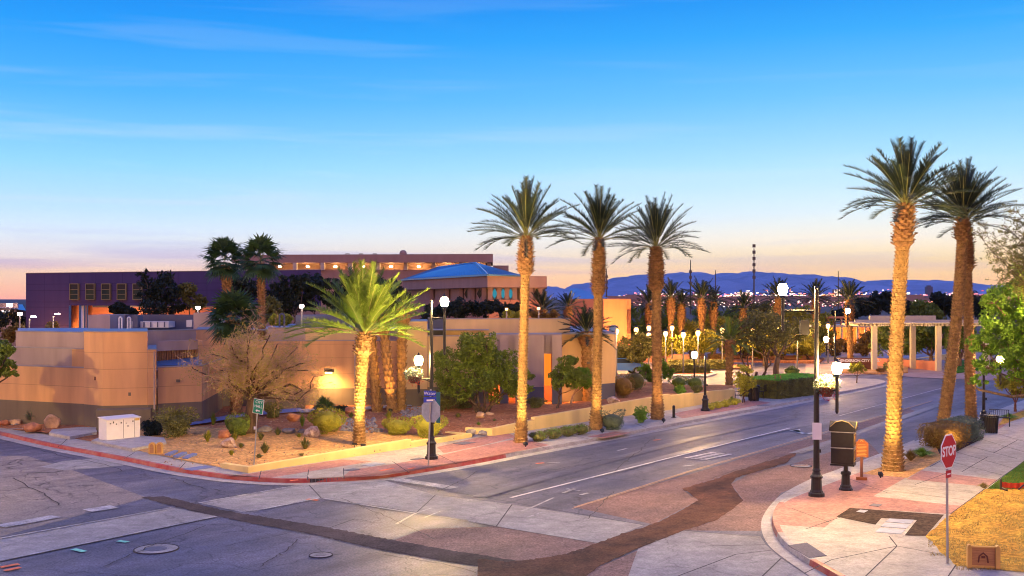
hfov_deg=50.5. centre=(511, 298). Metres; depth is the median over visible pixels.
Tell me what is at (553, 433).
grass mound
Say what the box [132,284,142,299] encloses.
window
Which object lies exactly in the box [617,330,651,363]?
tree
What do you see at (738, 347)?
tree
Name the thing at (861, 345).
tree
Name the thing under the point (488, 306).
tree
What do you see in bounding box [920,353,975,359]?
garden wall
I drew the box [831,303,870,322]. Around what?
tree
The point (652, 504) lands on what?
asphalt patch
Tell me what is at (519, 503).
pavement joint
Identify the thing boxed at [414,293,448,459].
street lamp
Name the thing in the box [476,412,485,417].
rock
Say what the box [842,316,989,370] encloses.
pergola
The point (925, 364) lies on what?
garden wall
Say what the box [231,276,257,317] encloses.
tree
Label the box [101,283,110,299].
window
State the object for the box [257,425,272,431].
rock
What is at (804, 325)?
control box
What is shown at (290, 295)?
tree
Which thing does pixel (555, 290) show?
mountains
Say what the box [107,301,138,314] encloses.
tree
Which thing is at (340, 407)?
shrub
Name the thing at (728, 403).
shrub
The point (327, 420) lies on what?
shrub
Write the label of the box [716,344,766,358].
tree
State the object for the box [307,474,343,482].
drain inlet
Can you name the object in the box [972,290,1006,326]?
tree
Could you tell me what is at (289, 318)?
tree
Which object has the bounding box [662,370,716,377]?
kerb
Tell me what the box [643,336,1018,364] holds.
plaza
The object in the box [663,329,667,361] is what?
plaza lamp
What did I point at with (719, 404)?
shrub
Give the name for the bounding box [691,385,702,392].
shrub
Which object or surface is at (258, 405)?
direction sign
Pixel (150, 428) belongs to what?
shrub
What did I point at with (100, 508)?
lane line
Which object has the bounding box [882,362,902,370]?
shrub
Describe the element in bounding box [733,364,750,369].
planting island
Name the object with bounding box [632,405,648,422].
shrub
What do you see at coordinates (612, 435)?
paving band
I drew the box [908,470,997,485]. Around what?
paving band
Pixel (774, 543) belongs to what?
curb
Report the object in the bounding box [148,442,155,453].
utility marker
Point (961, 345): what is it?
tree
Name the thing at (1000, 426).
paving band
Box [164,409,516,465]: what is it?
gravel
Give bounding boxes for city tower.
[925,285,932,294]
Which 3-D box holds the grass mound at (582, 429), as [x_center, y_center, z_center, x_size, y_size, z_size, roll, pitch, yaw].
[2.992,5.621,47.037,1.023,0.555,0.780,0,0,40]
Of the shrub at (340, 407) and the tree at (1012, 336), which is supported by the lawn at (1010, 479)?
the tree at (1012, 336)
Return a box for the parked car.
[617,357,642,373]
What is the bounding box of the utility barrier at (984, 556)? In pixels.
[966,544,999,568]
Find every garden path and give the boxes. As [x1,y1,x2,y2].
[190,408,302,424]
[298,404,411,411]
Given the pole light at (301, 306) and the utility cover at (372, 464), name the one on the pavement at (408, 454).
the utility cover at (372, 464)
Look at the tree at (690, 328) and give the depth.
108.08 m
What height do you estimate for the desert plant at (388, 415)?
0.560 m
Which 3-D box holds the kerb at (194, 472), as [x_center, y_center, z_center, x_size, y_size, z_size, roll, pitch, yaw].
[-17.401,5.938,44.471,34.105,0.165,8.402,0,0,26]
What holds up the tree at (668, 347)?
on the plaza at (943, 352)
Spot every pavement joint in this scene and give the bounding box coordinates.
[0,517,214,561]
[3,507,168,536]
[385,480,641,524]
[416,513,593,542]
[640,530,754,547]
[678,550,769,575]
[762,558,781,575]
[805,546,895,572]
[865,536,896,575]
[950,461,1023,513]
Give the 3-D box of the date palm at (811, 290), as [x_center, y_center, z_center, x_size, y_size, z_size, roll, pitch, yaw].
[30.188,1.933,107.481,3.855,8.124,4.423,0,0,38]
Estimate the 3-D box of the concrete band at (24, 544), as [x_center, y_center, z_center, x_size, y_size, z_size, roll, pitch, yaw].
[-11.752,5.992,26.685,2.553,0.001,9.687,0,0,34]
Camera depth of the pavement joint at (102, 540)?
26.79 m
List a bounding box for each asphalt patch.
[0,456,143,535]
[42,459,122,469]
[396,526,596,560]
[576,408,913,523]
[587,551,636,575]
[686,440,878,530]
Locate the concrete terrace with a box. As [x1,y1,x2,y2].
[782,345,934,360]
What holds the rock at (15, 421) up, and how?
on the desert bed at (506, 412)
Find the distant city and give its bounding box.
[603,289,1018,305]
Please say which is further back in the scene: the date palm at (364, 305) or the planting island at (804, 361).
the planting island at (804, 361)
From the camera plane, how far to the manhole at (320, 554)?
25.35 m
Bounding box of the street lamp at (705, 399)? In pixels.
[691,349,709,410]
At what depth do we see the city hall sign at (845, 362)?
90.86 m
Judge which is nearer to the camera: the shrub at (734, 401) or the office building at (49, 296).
the shrub at (734, 401)
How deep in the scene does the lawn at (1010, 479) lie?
35.09 m
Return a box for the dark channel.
[477,453,795,575]
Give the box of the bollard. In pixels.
[671,405,675,417]
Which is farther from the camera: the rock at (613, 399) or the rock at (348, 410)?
the rock at (613, 399)
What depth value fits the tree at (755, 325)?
71.92 m
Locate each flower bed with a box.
[863,448,940,477]
[937,437,983,455]
[998,410,1023,425]
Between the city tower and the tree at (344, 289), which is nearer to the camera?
the tree at (344, 289)
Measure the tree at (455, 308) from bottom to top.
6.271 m
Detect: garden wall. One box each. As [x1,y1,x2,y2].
[643,354,688,361]
[733,354,813,359]
[877,358,934,370]
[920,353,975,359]
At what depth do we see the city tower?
2594.00 m
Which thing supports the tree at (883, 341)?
on the plaza at (943, 352)
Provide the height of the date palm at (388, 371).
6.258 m
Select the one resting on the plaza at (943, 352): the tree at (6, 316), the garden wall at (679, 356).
the garden wall at (679, 356)
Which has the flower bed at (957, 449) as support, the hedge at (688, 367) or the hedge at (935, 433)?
the hedge at (935, 433)
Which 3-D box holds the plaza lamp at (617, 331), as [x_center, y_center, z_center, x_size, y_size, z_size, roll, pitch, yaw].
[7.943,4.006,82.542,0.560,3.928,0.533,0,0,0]
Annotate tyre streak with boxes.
[473,417,793,497]
[610,424,807,471]
[790,403,939,453]
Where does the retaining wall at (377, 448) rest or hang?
on the pavement at (408, 454)
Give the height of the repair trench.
0.001 m
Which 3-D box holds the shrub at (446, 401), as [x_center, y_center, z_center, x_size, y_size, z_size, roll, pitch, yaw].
[-3.494,5.056,55.433,2.620,1.301,2.172,0,0,0]
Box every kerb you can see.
[0,431,505,482]
[506,378,885,457]
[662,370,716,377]
[777,400,1023,564]
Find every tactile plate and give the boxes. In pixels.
[184,465,212,470]
[788,543,826,557]
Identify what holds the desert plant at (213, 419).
on the desert bed at (506, 412)
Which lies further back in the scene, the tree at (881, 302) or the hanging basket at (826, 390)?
the tree at (881, 302)
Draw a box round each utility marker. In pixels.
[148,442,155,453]
[156,442,163,453]
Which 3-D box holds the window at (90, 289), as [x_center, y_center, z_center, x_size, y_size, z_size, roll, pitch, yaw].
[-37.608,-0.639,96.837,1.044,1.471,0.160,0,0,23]
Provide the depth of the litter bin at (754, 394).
62.28 m
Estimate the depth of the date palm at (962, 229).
47.32 m
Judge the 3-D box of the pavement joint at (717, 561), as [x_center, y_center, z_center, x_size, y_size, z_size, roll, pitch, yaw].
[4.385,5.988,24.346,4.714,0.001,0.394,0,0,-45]
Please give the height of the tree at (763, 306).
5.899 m
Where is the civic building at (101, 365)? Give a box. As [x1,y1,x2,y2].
[0,312,615,431]
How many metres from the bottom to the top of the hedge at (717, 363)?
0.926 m
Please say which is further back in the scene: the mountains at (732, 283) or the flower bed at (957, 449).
the mountains at (732, 283)
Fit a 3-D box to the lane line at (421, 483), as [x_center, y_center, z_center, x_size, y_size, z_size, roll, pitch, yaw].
[-2.905,5.976,35.216,2.815,0.001,0.500,0,0,40]
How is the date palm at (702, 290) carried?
on the plaza at (943, 352)
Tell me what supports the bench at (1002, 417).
on the pavement at (838, 538)
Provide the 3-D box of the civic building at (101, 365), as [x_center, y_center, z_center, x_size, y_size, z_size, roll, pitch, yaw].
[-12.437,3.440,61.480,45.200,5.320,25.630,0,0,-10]
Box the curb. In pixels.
[761,440,914,575]
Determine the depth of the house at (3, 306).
130.00 m
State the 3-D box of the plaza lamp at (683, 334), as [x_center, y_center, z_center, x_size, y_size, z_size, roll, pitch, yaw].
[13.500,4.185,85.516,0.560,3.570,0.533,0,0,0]
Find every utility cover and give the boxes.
[361,462,384,465]
[453,441,475,444]
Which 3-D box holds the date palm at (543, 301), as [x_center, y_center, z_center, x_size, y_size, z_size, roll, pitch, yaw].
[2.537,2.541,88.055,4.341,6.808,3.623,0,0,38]
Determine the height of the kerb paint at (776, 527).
0.169 m
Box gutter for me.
[0,381,887,484]
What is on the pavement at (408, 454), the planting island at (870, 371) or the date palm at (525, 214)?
the date palm at (525, 214)
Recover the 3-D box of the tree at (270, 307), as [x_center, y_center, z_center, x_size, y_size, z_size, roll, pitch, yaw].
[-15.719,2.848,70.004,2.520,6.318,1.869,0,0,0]
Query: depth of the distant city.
971.24 m
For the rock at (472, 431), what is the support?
on the pavement at (408, 454)
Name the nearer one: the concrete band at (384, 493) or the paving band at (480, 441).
the concrete band at (384, 493)
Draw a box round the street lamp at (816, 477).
[777,279,842,497]
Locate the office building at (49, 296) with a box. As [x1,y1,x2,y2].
[26,269,320,340]
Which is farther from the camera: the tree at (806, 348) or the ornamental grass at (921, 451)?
the tree at (806, 348)
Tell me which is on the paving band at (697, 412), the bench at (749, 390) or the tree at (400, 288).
the bench at (749, 390)
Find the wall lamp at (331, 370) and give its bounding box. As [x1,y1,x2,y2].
[324,368,333,372]
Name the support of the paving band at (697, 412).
on the pavement at (408, 454)
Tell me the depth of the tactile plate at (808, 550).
25.23 m
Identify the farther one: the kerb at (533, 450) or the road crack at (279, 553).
the kerb at (533, 450)
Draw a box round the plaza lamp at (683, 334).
[681,330,685,372]
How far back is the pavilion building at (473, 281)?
106.61 m
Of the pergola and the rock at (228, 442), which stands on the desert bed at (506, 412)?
the rock at (228, 442)
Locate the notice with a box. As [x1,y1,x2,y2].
[812,423,821,439]
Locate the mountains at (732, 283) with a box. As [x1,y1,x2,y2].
[565,271,1002,295]
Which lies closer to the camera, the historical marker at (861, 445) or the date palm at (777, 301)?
the historical marker at (861, 445)
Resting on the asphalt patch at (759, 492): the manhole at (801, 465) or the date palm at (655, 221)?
the manhole at (801, 465)
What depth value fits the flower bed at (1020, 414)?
53.09 m
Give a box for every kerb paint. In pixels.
[772,502,783,536]
[809,559,844,575]
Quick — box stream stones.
[1,406,421,432]
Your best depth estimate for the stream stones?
50.51 m
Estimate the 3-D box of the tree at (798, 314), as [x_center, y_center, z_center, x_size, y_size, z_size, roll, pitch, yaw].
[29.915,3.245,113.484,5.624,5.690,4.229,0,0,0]
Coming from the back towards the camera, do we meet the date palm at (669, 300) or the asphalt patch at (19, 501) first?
the date palm at (669, 300)
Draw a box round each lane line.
[0,515,58,526]
[84,505,118,511]
[388,478,456,488]
[396,508,430,523]
[510,428,788,497]
[516,498,552,512]
[572,401,930,508]
[575,401,929,506]
[839,388,940,415]
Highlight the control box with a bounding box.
[799,320,811,334]
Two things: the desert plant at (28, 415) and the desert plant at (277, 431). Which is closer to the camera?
the desert plant at (277, 431)
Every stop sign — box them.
[422,389,439,464]
[941,434,955,562]
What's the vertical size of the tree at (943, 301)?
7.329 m
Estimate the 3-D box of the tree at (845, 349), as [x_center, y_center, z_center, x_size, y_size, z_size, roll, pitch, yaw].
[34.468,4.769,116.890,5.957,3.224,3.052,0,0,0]
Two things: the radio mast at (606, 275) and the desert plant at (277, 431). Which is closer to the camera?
the desert plant at (277, 431)
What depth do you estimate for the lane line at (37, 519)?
29.14 m
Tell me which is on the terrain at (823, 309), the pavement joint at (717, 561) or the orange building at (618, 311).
the orange building at (618, 311)
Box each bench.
[735,388,750,402]
[989,409,1009,426]
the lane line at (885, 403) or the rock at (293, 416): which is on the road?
the lane line at (885, 403)
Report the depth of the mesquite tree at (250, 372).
46.03 m
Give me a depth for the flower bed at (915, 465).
38.01 m
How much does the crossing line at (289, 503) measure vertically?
0.001 m
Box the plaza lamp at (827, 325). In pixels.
[825,322,830,362]
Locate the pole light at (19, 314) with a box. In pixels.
[18,313,21,327]
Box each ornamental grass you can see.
[905,448,918,460]
[913,446,936,456]
[976,483,989,488]
[1000,413,1019,418]
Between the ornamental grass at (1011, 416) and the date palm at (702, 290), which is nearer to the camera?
the ornamental grass at (1011, 416)
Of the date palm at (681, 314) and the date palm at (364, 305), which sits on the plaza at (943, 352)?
the date palm at (681, 314)
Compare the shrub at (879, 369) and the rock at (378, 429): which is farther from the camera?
the shrub at (879, 369)
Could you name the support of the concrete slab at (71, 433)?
on the pavement at (408, 454)
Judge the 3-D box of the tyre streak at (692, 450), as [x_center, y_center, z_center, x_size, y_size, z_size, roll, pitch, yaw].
[8.636,5.976,44.769,0.811,0.001,17.413,0,0,37]
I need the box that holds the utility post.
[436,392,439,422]
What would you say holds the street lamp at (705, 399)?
on the paving band at (697, 412)
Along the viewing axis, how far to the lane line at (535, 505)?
31.40 m
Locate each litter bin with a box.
[748,385,759,400]
[984,414,998,432]
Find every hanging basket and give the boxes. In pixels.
[403,366,423,386]
[812,374,841,400]
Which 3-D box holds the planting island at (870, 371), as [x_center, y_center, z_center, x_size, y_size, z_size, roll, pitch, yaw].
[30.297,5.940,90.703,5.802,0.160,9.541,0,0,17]
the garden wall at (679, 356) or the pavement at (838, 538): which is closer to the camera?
the pavement at (838, 538)
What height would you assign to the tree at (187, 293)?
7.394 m
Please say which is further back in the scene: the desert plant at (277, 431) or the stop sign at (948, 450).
the desert plant at (277, 431)
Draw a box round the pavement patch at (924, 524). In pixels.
[837,508,942,535]
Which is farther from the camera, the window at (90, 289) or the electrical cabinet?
the window at (90, 289)
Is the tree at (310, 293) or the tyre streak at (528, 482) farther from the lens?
the tree at (310, 293)
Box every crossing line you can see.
[0,508,168,538]
[0,516,216,560]
[198,486,290,502]
[264,498,317,508]
[323,498,413,512]
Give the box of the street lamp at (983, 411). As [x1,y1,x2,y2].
[979,356,1001,428]
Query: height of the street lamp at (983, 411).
3.445 m
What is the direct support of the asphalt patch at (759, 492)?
on the road
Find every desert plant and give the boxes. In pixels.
[24,408,34,420]
[201,430,211,441]
[210,410,217,424]
[257,432,264,439]
[260,441,270,452]
[274,428,281,434]
[298,437,312,448]
[300,414,305,426]
[382,410,391,418]
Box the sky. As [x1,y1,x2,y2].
[0,0,1023,298]
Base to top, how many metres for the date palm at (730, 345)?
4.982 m
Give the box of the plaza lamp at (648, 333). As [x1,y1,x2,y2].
[646,331,651,364]
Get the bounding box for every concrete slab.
[49,427,96,439]
[91,436,166,450]
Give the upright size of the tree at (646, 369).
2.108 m
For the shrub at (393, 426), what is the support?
on the desert bed at (506, 412)
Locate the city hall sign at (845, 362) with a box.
[838,358,879,368]
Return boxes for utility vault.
[868,518,916,536]
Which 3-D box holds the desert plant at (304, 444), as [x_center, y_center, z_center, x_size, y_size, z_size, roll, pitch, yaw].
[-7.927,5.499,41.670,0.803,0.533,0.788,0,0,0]
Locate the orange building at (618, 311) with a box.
[569,288,630,345]
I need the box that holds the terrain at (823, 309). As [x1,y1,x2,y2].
[0,299,1016,341]
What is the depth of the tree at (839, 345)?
108.17 m
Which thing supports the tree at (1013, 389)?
on the pavement at (838, 538)
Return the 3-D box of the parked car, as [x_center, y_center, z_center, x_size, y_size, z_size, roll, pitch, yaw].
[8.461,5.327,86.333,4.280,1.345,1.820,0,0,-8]
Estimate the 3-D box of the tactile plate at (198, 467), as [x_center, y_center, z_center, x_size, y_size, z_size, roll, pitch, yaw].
[-10.846,5.853,37.570,0.550,0.016,0.950,0,0,36]
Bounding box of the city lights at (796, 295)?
[623,289,976,306]
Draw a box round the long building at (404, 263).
[233,250,508,339]
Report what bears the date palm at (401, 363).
on the desert bed at (506, 412)
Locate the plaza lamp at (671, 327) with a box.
[669,324,674,358]
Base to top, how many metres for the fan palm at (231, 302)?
6.622 m
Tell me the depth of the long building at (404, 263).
149.94 m
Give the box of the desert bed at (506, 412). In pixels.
[0,363,735,466]
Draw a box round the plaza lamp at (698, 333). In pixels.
[696,328,699,362]
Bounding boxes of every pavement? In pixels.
[0,378,882,477]
[780,401,1023,575]
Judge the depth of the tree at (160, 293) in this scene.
83.77 m
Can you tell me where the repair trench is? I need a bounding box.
[142,496,515,565]
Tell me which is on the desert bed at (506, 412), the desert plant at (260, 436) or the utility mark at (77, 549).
the desert plant at (260, 436)
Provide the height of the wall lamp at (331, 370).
0.255 m
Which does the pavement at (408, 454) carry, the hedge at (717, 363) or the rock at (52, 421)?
the rock at (52, 421)
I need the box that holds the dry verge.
[926,489,1023,571]
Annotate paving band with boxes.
[228,459,370,477]
[342,439,546,477]
[437,434,514,452]
[589,431,628,437]
[675,400,769,417]
[778,472,903,527]
[851,496,959,513]
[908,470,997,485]
[998,409,1023,428]
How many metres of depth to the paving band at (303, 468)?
37.48 m
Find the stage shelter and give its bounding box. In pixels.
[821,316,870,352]
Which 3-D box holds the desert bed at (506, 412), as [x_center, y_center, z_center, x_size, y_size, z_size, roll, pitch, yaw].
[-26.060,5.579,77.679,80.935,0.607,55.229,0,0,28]
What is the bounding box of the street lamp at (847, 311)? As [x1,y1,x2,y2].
[824,306,849,383]
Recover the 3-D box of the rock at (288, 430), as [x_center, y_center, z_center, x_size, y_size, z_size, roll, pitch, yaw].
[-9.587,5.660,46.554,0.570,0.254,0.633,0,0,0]
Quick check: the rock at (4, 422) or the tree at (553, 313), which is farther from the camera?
the tree at (553, 313)
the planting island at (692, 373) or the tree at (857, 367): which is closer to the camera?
the tree at (857, 367)
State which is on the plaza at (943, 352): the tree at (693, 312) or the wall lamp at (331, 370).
the tree at (693, 312)
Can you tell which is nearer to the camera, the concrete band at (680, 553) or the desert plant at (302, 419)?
the concrete band at (680, 553)
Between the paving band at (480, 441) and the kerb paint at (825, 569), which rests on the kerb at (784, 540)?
the kerb paint at (825, 569)
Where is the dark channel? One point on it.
(717, 498)
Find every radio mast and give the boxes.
[605,269,607,298]
[689,260,691,313]
[752,244,755,302]
[838,271,838,308]
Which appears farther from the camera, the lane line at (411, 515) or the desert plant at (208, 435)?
the desert plant at (208, 435)
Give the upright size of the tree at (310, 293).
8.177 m
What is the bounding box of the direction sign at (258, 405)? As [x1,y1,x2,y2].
[253,398,263,464]
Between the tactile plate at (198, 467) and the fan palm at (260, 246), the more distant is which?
the fan palm at (260, 246)
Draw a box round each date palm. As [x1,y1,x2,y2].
[282,257,430,444]
[368,322,384,412]
[374,299,399,412]
[391,288,420,410]
[467,175,585,442]
[529,289,563,317]
[545,184,654,429]
[551,290,587,323]
[557,300,617,400]
[604,191,710,419]
[631,285,665,337]
[649,277,690,339]
[663,289,697,334]
[680,275,725,358]
[704,315,758,384]
[705,285,730,353]
[725,289,759,354]
[756,276,804,351]
[796,278,838,353]
[827,278,875,357]
[839,135,986,471]
[909,156,1023,422]
[915,164,1014,420]
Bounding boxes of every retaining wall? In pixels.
[221,431,471,472]
[465,388,734,435]
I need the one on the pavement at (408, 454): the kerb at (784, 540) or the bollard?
the bollard
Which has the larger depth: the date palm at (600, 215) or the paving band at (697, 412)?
the paving band at (697, 412)
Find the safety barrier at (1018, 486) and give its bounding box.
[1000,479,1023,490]
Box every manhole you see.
[133,543,178,554]
[309,552,332,557]
[790,464,811,467]
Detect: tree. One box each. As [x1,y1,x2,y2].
[0,309,26,337]
[0,337,19,382]
[1,323,25,345]
[45,320,59,327]
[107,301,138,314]
[135,268,190,314]
[163,303,334,433]
[177,281,208,314]
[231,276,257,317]
[252,294,283,339]
[265,273,310,323]
[268,313,293,325]
[294,271,348,314]
[337,276,351,293]
[368,275,414,310]
[421,296,487,319]
[428,331,535,412]
[477,299,531,317]
[501,308,519,317]
[528,309,559,317]
[548,355,590,408]
[570,366,592,402]
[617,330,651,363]
[631,305,646,336]
[636,358,674,381]
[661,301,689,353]
[661,335,680,356]
[665,319,716,358]
[670,329,726,358]
[691,305,748,323]
[696,314,732,333]
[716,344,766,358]
[721,307,797,375]
[724,323,800,365]
[725,311,739,352]
[733,364,756,402]
[747,302,787,320]
[758,307,821,374]
[759,334,803,359]
[784,305,825,336]
[793,336,829,359]
[811,311,838,343]
[819,336,855,351]
[829,334,845,355]
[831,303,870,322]
[848,361,867,382]
[854,290,891,315]
[854,328,880,355]
[868,326,922,355]
[878,291,910,315]
[904,319,947,360]
[905,299,946,319]
[929,291,963,318]
[942,326,980,365]
[962,256,1023,397]
[968,200,1023,302]
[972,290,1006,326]
[976,332,1018,361]
[993,372,1023,411]
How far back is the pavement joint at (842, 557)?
24.47 m
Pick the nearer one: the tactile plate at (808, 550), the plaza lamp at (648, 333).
the tactile plate at (808, 550)
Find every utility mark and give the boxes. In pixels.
[0,563,19,567]
[4,567,21,570]
[70,548,85,551]
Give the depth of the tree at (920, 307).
156.02 m
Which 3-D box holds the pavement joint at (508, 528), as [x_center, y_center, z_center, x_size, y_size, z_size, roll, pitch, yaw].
[-1.827,5.988,29.656,9.971,0.001,0.035,0,0,38]
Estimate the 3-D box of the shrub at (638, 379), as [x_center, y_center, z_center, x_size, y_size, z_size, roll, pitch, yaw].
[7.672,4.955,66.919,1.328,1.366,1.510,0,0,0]
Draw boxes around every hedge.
[664,362,710,372]
[668,359,706,362]
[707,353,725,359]
[707,359,725,369]
[741,372,829,398]
[915,420,971,448]
[939,415,985,441]
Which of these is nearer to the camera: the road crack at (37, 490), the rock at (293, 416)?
the road crack at (37, 490)
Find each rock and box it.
[0,420,9,425]
[9,419,21,424]
[23,422,42,431]
[44,414,60,427]
[218,429,230,438]
[220,437,236,447]
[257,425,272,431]
[282,428,295,433]
[286,412,299,420]
[303,426,320,437]
[345,407,354,413]
[374,428,383,431]
[466,429,475,435]
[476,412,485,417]
[478,430,486,435]
[607,396,619,402]
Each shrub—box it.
[140,417,163,435]
[152,405,199,437]
[224,412,250,436]
[263,401,282,417]
[306,406,347,433]
[333,405,347,412]
[381,416,411,434]
[409,414,448,438]
[419,387,463,410]
[456,389,476,408]
[526,396,547,407]
[600,408,625,429]
[615,373,635,397]
[626,368,646,389]
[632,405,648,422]
[667,375,688,386]
[673,385,686,393]
[684,375,703,386]
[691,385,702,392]
[708,402,715,409]
[714,401,724,407]
[721,399,731,406]
[728,398,740,404]
[784,365,799,372]
[875,367,885,371]
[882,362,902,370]
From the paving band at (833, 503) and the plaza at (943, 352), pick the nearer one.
the paving band at (833, 503)
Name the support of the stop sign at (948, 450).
on the pavement at (838, 538)
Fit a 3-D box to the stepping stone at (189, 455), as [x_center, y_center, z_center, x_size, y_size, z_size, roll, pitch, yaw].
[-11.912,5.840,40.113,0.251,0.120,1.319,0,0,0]
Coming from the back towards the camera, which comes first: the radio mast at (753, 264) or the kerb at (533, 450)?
the radio mast at (753, 264)
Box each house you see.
[0,303,18,345]
[18,304,25,316]
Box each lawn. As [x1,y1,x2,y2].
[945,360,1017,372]
[987,462,1023,488]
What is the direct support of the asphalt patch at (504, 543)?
on the road
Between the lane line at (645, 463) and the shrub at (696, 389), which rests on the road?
the lane line at (645, 463)
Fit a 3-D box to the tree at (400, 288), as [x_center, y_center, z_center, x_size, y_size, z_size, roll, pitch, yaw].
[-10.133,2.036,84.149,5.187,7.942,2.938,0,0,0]
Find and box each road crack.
[14,478,59,504]
[103,526,203,566]
[260,539,297,566]
[341,498,433,538]
[383,554,475,572]
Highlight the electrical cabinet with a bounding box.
[98,414,140,439]
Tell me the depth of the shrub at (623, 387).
61.54 m
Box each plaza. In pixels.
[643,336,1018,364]
[806,364,1013,380]
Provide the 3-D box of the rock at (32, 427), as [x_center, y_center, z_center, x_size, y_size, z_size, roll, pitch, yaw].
[-21.015,5.625,47.455,0.811,0.430,0.700,0,0,0]
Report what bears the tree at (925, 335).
on the plaza at (943, 352)
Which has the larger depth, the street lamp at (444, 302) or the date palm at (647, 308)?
the date palm at (647, 308)
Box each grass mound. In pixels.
[528,431,548,441]
[543,427,563,438]
[557,425,577,436]
[573,423,591,434]
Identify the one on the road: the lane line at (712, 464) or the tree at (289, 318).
the lane line at (712, 464)
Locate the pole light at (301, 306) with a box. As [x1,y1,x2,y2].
[300,305,303,326]
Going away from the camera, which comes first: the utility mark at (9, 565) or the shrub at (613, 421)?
the utility mark at (9, 565)
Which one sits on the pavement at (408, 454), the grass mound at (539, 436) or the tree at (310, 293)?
the grass mound at (539, 436)
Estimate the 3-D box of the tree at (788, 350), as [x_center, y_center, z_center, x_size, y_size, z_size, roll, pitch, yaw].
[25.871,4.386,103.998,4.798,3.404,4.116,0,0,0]
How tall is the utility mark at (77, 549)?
0.001 m
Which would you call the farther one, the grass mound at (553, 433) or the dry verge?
the grass mound at (553, 433)
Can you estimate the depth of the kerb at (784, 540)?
27.08 m
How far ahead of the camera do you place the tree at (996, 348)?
98.26 m
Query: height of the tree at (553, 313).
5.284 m
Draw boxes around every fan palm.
[199,234,246,320]
[201,285,270,414]
[231,232,287,339]
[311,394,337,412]
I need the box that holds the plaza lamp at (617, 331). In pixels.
[616,327,618,375]
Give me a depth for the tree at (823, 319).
115.17 m
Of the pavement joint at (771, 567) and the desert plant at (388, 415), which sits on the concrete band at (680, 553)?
the pavement joint at (771, 567)
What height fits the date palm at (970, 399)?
11.930 m
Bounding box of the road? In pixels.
[0,342,1023,575]
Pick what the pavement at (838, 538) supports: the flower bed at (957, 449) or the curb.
the flower bed at (957, 449)
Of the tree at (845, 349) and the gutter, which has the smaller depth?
the gutter
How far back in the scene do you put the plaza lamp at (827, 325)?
100.93 m
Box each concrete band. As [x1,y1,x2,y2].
[0,507,213,560]
[202,480,641,542]
[628,531,806,575]
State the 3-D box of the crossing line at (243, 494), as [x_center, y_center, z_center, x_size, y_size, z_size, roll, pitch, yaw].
[-8.104,5.974,33.247,0.090,0.001,3.576,0,0,37]
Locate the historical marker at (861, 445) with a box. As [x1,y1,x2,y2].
[855,439,867,479]
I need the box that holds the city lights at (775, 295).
[635,290,946,307]
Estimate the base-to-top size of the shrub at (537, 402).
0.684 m
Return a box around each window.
[69,283,79,299]
[85,283,95,299]
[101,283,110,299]
[117,283,126,299]
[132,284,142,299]
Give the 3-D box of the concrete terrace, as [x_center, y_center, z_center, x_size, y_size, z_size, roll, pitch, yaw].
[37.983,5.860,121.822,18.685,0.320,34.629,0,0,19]
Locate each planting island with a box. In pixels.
[668,371,712,373]
[733,358,823,363]
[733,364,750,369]
[841,366,907,374]
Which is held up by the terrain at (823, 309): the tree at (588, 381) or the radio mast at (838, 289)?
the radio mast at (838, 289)
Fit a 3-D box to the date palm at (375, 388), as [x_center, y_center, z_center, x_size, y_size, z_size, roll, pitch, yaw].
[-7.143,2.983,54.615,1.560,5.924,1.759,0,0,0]
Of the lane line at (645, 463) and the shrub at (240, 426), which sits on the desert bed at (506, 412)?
the shrub at (240, 426)
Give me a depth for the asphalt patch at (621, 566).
24.14 m
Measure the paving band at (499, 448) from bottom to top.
0.001 m
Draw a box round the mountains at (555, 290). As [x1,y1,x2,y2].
[545,286,568,299]
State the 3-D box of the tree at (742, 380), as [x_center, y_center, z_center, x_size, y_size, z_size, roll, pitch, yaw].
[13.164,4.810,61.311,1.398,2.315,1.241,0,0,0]
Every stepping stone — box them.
[165,450,177,455]
[173,452,186,457]
[182,453,196,458]
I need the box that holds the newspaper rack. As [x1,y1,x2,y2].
[829,419,857,490]
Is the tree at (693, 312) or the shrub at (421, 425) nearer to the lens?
the shrub at (421, 425)
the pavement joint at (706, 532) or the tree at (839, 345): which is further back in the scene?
the tree at (839, 345)
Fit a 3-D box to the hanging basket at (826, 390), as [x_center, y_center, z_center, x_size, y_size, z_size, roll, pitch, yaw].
[9.323,2.631,32.133,0.844,0.833,0.693,0,0,0]
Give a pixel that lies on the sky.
(135, 135)
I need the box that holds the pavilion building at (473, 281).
[401,262,546,353]
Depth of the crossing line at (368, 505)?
31.39 m
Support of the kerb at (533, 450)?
on the road

